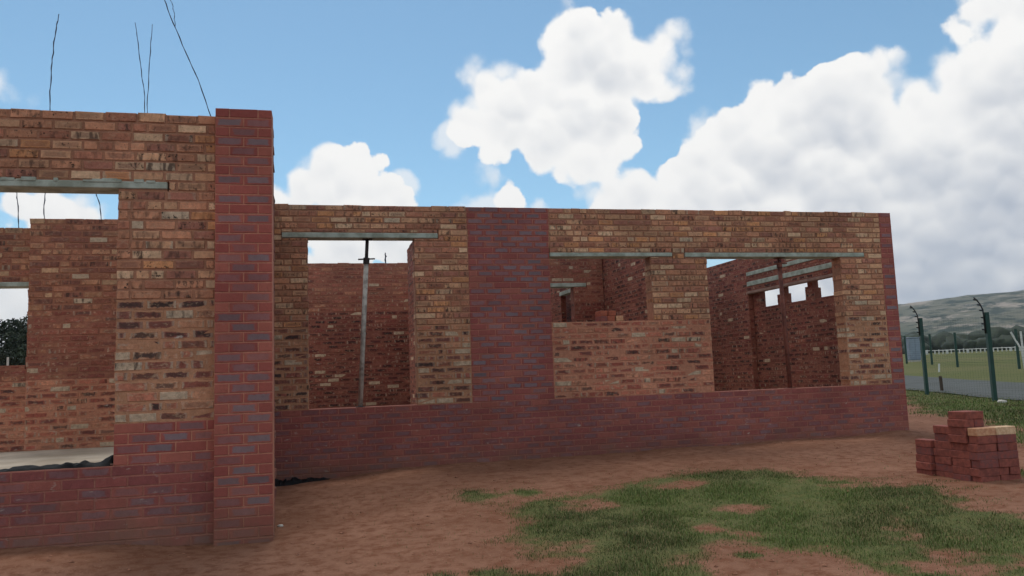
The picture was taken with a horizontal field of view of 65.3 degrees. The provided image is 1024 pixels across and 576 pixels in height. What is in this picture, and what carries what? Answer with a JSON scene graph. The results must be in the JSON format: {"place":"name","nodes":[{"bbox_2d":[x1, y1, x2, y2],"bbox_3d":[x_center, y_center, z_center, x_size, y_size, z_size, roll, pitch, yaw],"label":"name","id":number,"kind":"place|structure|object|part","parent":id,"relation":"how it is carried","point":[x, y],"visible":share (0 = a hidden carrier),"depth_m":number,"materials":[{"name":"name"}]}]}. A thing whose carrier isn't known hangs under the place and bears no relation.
{"place":"outdoors","nodes":[
{"label":"outdoors","id":0,"kind":"place"},
{"bbox_2d":[0,350,1023,575],"bbox_3d":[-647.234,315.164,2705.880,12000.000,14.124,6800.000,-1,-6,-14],"label":"ground","id":1,"kind":"structure","parent":0,"point":[277,555],"depth_m":6.77,"materials":[{"name":"soil"}]},
{"bbox_2d":[0,318,26,351],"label":"tree","id":2,"kind":"object","parent":1,"relation":"on","point":[9,324],"visible":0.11,"depth_m":45.95,"materials":[{"name":"green plant"}]},
{"bbox_2d":[0,315,27,365],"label":"tree","id":3,"kind":"object","parent":1,"relation":"on","point":[12,352],"visible":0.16,"depth_m":42.47,"materials":[{"name":"green plant"}]},
{"bbox_2d":[275,477,329,486],"bbox_3d":[-2.606,2.330,9.661,0.802,0.100,0.672,-1,-6,-14],"label":"plastic sheet","id":4,"kind":"object","parent":1,"relation":"on","point":[292,481],"visible":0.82,"depth_m":9.72,"materials":[{"name":"black plastic"}]},
{"bbox_2d":[0,0,908,548],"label":"unfinished building","id":5,"kind":"structure","parent":1,"relation":"on","point":[194,340],"depth_m":10.47,"materials":[{"name":"brick"}]},
{"bbox_2d":[0,455,113,471],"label":"plastic sheet","id":6,"kind":"object","parent":5,"relation":"on","point":[107,461],"visible":0.97,"depth_m":6.39,"materials":[{"name":"grey plastic"}]},
{"bbox_2d":[356,239,374,406],"bbox_3d":[-1.931,0.449,10.513,0.279,2.207,0.120,-1,-6,-14],"label":"steel prop","id":7,"kind":"object","parent":5,"relation":"on","point":[365,259],"visible":0.98,"depth_m":10.48,"materials":[{"name":"grey metal"}]},
{"bbox_2d":[595,316,607,320],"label":"loose brick","id":8,"kind":"object","parent":5,"relation":"on","point":[602,318],"visible":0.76,"depth_m":11.19,"materials":[{"name":"red brick"}]},
{"bbox_2d":[595,311,606,316],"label":"loose brick","id":9,"kind":"object","parent":8,"relation":"on","point":[600,313],"visible":0.86,"depth_m":11.20,"materials":[{"name":"red brick"}]},
{"bbox_2d":[607,316,614,320],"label":"loose brick","id":10,"kind":"object","parent":5,"relation":"on","point":[611,318],"visible":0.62,"depth_m":11.20,"materials":[{"name":"red brick"}]},
{"bbox_2d":[607,311,615,315],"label":"loose brick","id":11,"kind":"object","parent":10,"relation":"on","point":[611,313],"visible":0.64,"depth_m":11.22,"materials":[{"name":"red brick"}]},
{"bbox_2d":[615,316,622,320],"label":"loose brick","id":12,"kind":"object","parent":5,"relation":"on","point":[618,318],"visible":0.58,"depth_m":11.24,"materials":[{"name":"beige brick"}]},
{"bbox_2d":[774,257,791,387],"bbox_3d":[4.057,0.517,11.937,0.221,1.949,0.120,-1,-6,-14],"label":"steel prop","id":13,"kind":"object","parent":5,"relation":"on","point":[779,263],"visible":1,"depth_m":11.92,"materials":[{"name":"grey metal"}]},
{"bbox_2d":[903,337,920,361],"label":"utility cabinet","id":14,"kind":"object","parent":1,"relation":"on","point":[913,347],"visible":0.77,"depth_m":66.61,"materials":[{"name":"metal"}]},
{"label":"door","id":15,"kind":"part","parent":14,"relation":"part of","materials":[{"name":"grey metal"}]},
{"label":"door","id":16,"kind":"part","parent":14,"relation":"part of","materials":[{"name":"grey metal"}]},
{"bbox_2d":[917,469,936,475],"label":"loose brick","id":17,"kind":"object","parent":1,"relation":"on","point":[927,472],"visible":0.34,"depth_m":7.96,"materials":[{"name":"red brick"}]},
{"bbox_2d":[916,461,935,470],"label":"loose brick","id":18,"kind":"object","parent":17,"relation":"on","point":[926,466],"visible":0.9,"depth_m":7.96,"materials":[{"name":"red brick"}]},
{"bbox_2d":[916,454,935,462],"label":"loose brick","id":19,"kind":"object","parent":18,"relation":"on","point":[925,458],"visible":0.72,"depth_m":7.99,"materials":[{"name":"red brick"}]},
{"bbox_2d":[916,446,933,454],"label":"loose brick","id":20,"kind":"object","parent":19,"relation":"on","point":[925,450],"visible":0.68,"depth_m":8.00,"materials":[{"name":"red brick"}]},
{"bbox_2d":[915,438,934,447],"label":"loose brick","id":21,"kind":"object","parent":20,"relation":"on","point":[924,442],"visible":0.9,"depth_m":8.01,"materials":[{"name":"red brick"}]},
{"bbox_2d":[936,471,952,477],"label":"loose brick","id":22,"kind":"object","parent":1,"relation":"on","point":[944,474],"visible":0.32,"depth_m":7.78,"materials":[{"name":"red brick"}]},
{"bbox_2d":[936,463,952,472],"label":"loose brick","id":23,"kind":"object","parent":22,"relation":"on","point":[943,467],"visible":0.6,"depth_m":7.79,"materials":[{"name":"red brick"}]},
{"bbox_2d":[935,456,952,464],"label":"loose brick","id":24,"kind":"object","parent":23,"relation":"on","point":[943,460],"visible":0.66,"depth_m":7.79,"materials":[{"name":"red brick"}]},
{"bbox_2d":[933,448,950,456],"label":"loose brick","id":25,"kind":"object","parent":24,"relation":"on","point":[942,452],"visible":0.64,"depth_m":7.80,"materials":[{"name":"red brick"}]},
{"bbox_2d":[934,440,951,449],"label":"loose brick","id":26,"kind":"object","parent":25,"relation":"on","point":[943,444],"visible":0.7,"depth_m":7.80,"materials":[{"name":"red brick"}]},
{"bbox_2d":[934,433,947,440],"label":"loose brick","id":27,"kind":"object","parent":26,"relation":"on","point":[941,437],"visible":0.58,"depth_m":7.84,"materials":[{"name":"red brick"}]},
{"bbox_2d":[933,425,948,433],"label":"loose brick","id":28,"kind":"object","parent":27,"relation":"on","point":[942,429],"visible":0.72,"depth_m":7.83,"materials":[{"name":"red brick"}]},
{"bbox_2d":[901,325,1023,353],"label":"woods","id":29,"kind":"object","parent":1,"relation":"on","point":[1001,332],"visible":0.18,"depth_m":210.69,"materials":[{"name":"green plant"}]},
{"bbox_2d":[953,473,972,480],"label":"loose brick","id":30,"kind":"object","parent":1,"relation":"on","point":[962,477],"visible":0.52,"depth_m":7.54,"materials":[{"name":"red brick"}]},
{"bbox_2d":[952,465,970,475],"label":"loose brick","id":31,"kind":"object","parent":30,"relation":"on","point":[961,470],"visible":0.64,"depth_m":7.56,"materials":[{"name":"red brick"}]},
{"bbox_2d":[952,458,971,467],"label":"loose brick","id":32,"kind":"object","parent":31,"relation":"on","point":[962,462],"visible":0.72,"depth_m":7.55,"materials":[{"name":"red brick"}]},
{"bbox_2d":[951,450,969,459],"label":"loose brick","id":33,"kind":"object","parent":32,"relation":"on","point":[959,454],"visible":0.62,"depth_m":7.57,"materials":[{"name":"red brick"}]},
{"bbox_2d":[952,442,969,450],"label":"loose brick","id":34,"kind":"object","parent":33,"relation":"on","point":[960,446],"visible":0.6,"depth_m":7.59,"materials":[{"name":"red brick"}]},
{"bbox_2d":[948,434,968,443],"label":"loose brick","id":35,"kind":"object","parent":34,"relation":"on","point":[964,439],"visible":0.72,"depth_m":7.58,"materials":[{"name":"red brick"}]},
{"bbox_2d":[949,427,973,435],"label":"loose brick","id":36,"kind":"object","parent":35,"relation":"on","point":[958,431],"visible":0.76,"depth_m":7.59,"materials":[{"name":"red brick"}]},
{"bbox_2d":[947,419,973,427],"bbox_3d":[4.277,1.288,7.622,0.108,0.074,0.224,-1,-6,-13],"label":"loose brick","id":37,"kind":"object","parent":36,"relation":"on","point":[969,423],"visible":0.9,"depth_m":7.55,"materials":[{"name":"red brick"}]},
{"bbox_2d":[948,411,974,419],"bbox_3d":[4.292,1.215,7.636,0.107,0.075,0.223,0,-7,-16],"label":"loose brick","id":38,"kind":"object","parent":37,"relation":"on","point":[965,415],"visible":1,"depth_m":7.57,"materials":[{"name":"red brick"}]},
{"bbox_2d":[903,329,1023,368],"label":"wire fence","id":39,"kind":"object","parent":1,"relation":"on","point":[1015,336],"visible":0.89,"depth_m":48.26,"materials":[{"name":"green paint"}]},
{"bbox_2d":[910,290,1023,400],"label":"steel fence","id":40,"kind":"object","parent":1,"relation":"on","point":[987,331],"visible":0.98,"depth_m":20.86,"materials":[{"name":"green metal"}]},
{"bbox_2d":[925,346,1020,354],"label":"picket fence","id":41,"kind":"object","parent":1,"relation":"on","point":[967,350],"visible":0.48,"depth_m":95.25,"materials":[{"name":"white paint"}]},
{"bbox_2d":[972,476,999,482],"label":"loose brick","id":42,"kind":"object","parent":1,"relation":"on","point":[985,479],"visible":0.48,"depth_m":7.37,"materials":[{"name":"red brick"}]},
{"bbox_2d":[970,468,998,476],"bbox_3d":[4.391,1.708,7.426,0.224,0.075,0.108,-1,-6,-11],"label":"loose brick","id":43,"kind":"object","parent":42,"relation":"on","point":[977,472],"visible":0.9,"depth_m":7.38,"materials":[{"name":"red brick"}]},
{"bbox_2d":[971,459,998,468],"bbox_3d":[4.406,1.634,7.434,0.224,0.075,0.108,0,-7,-17],"label":"loose brick","id":44,"kind":"object","parent":43,"relation":"on","point":[983,464],"visible":0.9,"depth_m":7.39,"materials":[{"name":"red brick"}]},
{"bbox_2d":[969,452,997,460],"bbox_3d":[4.390,1.562,7.445,0.223,0.074,0.108,-1,-6,-12],"label":"loose brick","id":45,"kind":"object","parent":44,"relation":"on","point":[983,456],"visible":0.9,"depth_m":7.40,"materials":[{"name":"red brick"}]},
{"bbox_2d":[968,443,996,452],"bbox_3d":[4.386,1.488,7.451,0.224,0.075,0.107,-1,-6,-13],"label":"loose brick","id":46,"kind":"object","parent":45,"relation":"on","point":[977,448],"visible":0.9,"depth_m":7.40,"materials":[{"name":"red brick"}]},
{"bbox_2d":[969,435,996,443],"bbox_3d":[4.397,1.414,7.459,0.224,0.075,0.108,0,-7,-16],"label":"loose brick","id":47,"kind":"object","parent":46,"relation":"on","point":[991,439],"visible":0.9,"depth_m":7.41,"materials":[{"name":"red brick"}]},
{"bbox_2d":[967,427,995,435],"bbox_3d":[4.385,1.341,7.465,0.224,0.073,0.107,0,-7,-16],"label":"loose brick","id":48,"kind":"object","parent":47,"relation":"on","point":[982,431],"visible":1,"depth_m":7.42,"materials":[{"name":"beige brick"}]},
{"bbox_2d":[999,474,1020,479],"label":"loose brick","id":49,"kind":"object","parent":1,"relation":"on","point":[1010,477],"visible":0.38,"depth_m":7.42,"materials":[{"name":"red brick"}]},
{"bbox_2d":[999,467,1008,474],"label":"loose brick","id":50,"kind":"object","parent":49,"relation":"on","point":[1003,470],"visible":0.46,"depth_m":7.42,"materials":[{"name":"red brick"}]},
{"bbox_2d":[1009,466,1019,474],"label":"loose brick","id":51,"kind":"object","parent":49,"relation":"on","point":[1013,470],"visible":0.46,"depth_m":7.43,"materials":[{"name":"red brick"}]},
{"bbox_2d":[998,458,1019,467],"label":"loose brick","id":52,"kind":"object","parent":51,"relation":"on","point":[1011,462],"visible":0.72,"depth_m":7.43,"materials":[{"name":"red brick"}]},
{"bbox_2d":[996,450,1018,458],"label":"loose brick","id":53,"kind":"object","parent":52,"relation":"on","point":[1007,454],"visible":0.72,"depth_m":7.44,"materials":[{"name":"red brick"}]},
{"bbox_2d":[996,443,1007,450],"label":"loose brick","id":54,"kind":"object","parent":53,"relation":"on","point":[1002,446],"visible":0.46,"depth_m":7.44,"materials":[{"name":"red brick"}]},
{"bbox_2d":[996,434,1016,442],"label":"loose brick","id":55,"kind":"object","parent":54,"relation":"on","point":[1007,438],"visible":0.72,"depth_m":7.45,"materials":[{"name":"red brick"}]},
{"bbox_2d":[991,426,1015,434],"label":"loose brick","id":56,"kind":"object","parent":55,"relation":"on","point":[1002,430],"visible":0.84,"depth_m":7.47,"materials":[{"name":"beige brick"}]},
{"bbox_2d":[1007,442,1016,450],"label":"loose brick","id":57,"kind":"object","parent":53,"relation":"on","point":[1012,445],"visible":0.46,"depth_m":7.46,"materials":[{"name":"red brick"}]},
{"bbox_2d":[0,0,1023,358],"label":"sky","id":58,"kind":"structure","parent":0,"point":[912,111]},
{"bbox_2d":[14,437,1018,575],"bbox_3d":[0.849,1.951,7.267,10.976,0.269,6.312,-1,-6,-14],"label":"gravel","id":59,"kind":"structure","parent":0,"point":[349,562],"depth_m":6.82,"materials":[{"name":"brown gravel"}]},
{"bbox_2d":[332,453,1023,575],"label":"grass","id":60,"kind":"structure","parent":0,"point":[634,539],"depth_m":6.26,"materials":[{"name":"green plant"}]},
{"bbox_2d":[898,290,1023,335],"bbox_3d":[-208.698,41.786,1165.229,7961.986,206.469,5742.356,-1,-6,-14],"label":"hills","id":61,"kind":"structure","parent":0,"point":[943,309],"depth_m":1653.28,"materials":[{"name":"green plant"}]},
{"bbox_2d":[904,375,1023,399],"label":"road","id":62,"kind":"structure","parent":0,"point":[914,382],"depth_m":27.74,"materials":[{"name":"asphalt"}]},
{"bbox_2d":[939,376,943,390],"bbox_3d":[14.119,3.177,26.288,0.112,0.554,0.098,1,-7,-29],"label":"bollard","id":63,"kind":"object","parent":62,"relation":"on","point":[941,383],"visible":0.67,"depth_m":26.26,"materials":[{"name":"green"}]},
{"bbox_2d":[906,388,1023,471],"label":"grass","id":64,"kind":"structure","parent":0,"point":[990,410],"depth_m":18.32,"materials":[{"name":"green plant"}]},
{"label":"loose brick","id":65,"kind":"object","parent":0,"visible":0},
{"bbox_2d":[973,419,983,426],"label":"loose brick","id":66,"kind":"object","parent":65,"relation":"on","point":[978,422],"visible":0.46,"depth_m":7.55,"materials":[{"name":"red brick"}]},
{"bbox_2d":[961,410,983,418],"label":"loose brick","id":67,"kind":"object","parent":66,"relation":"on","point":[978,414],"visible":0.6,"depth_m":7.55,"materials":[{"name":"red brick"}]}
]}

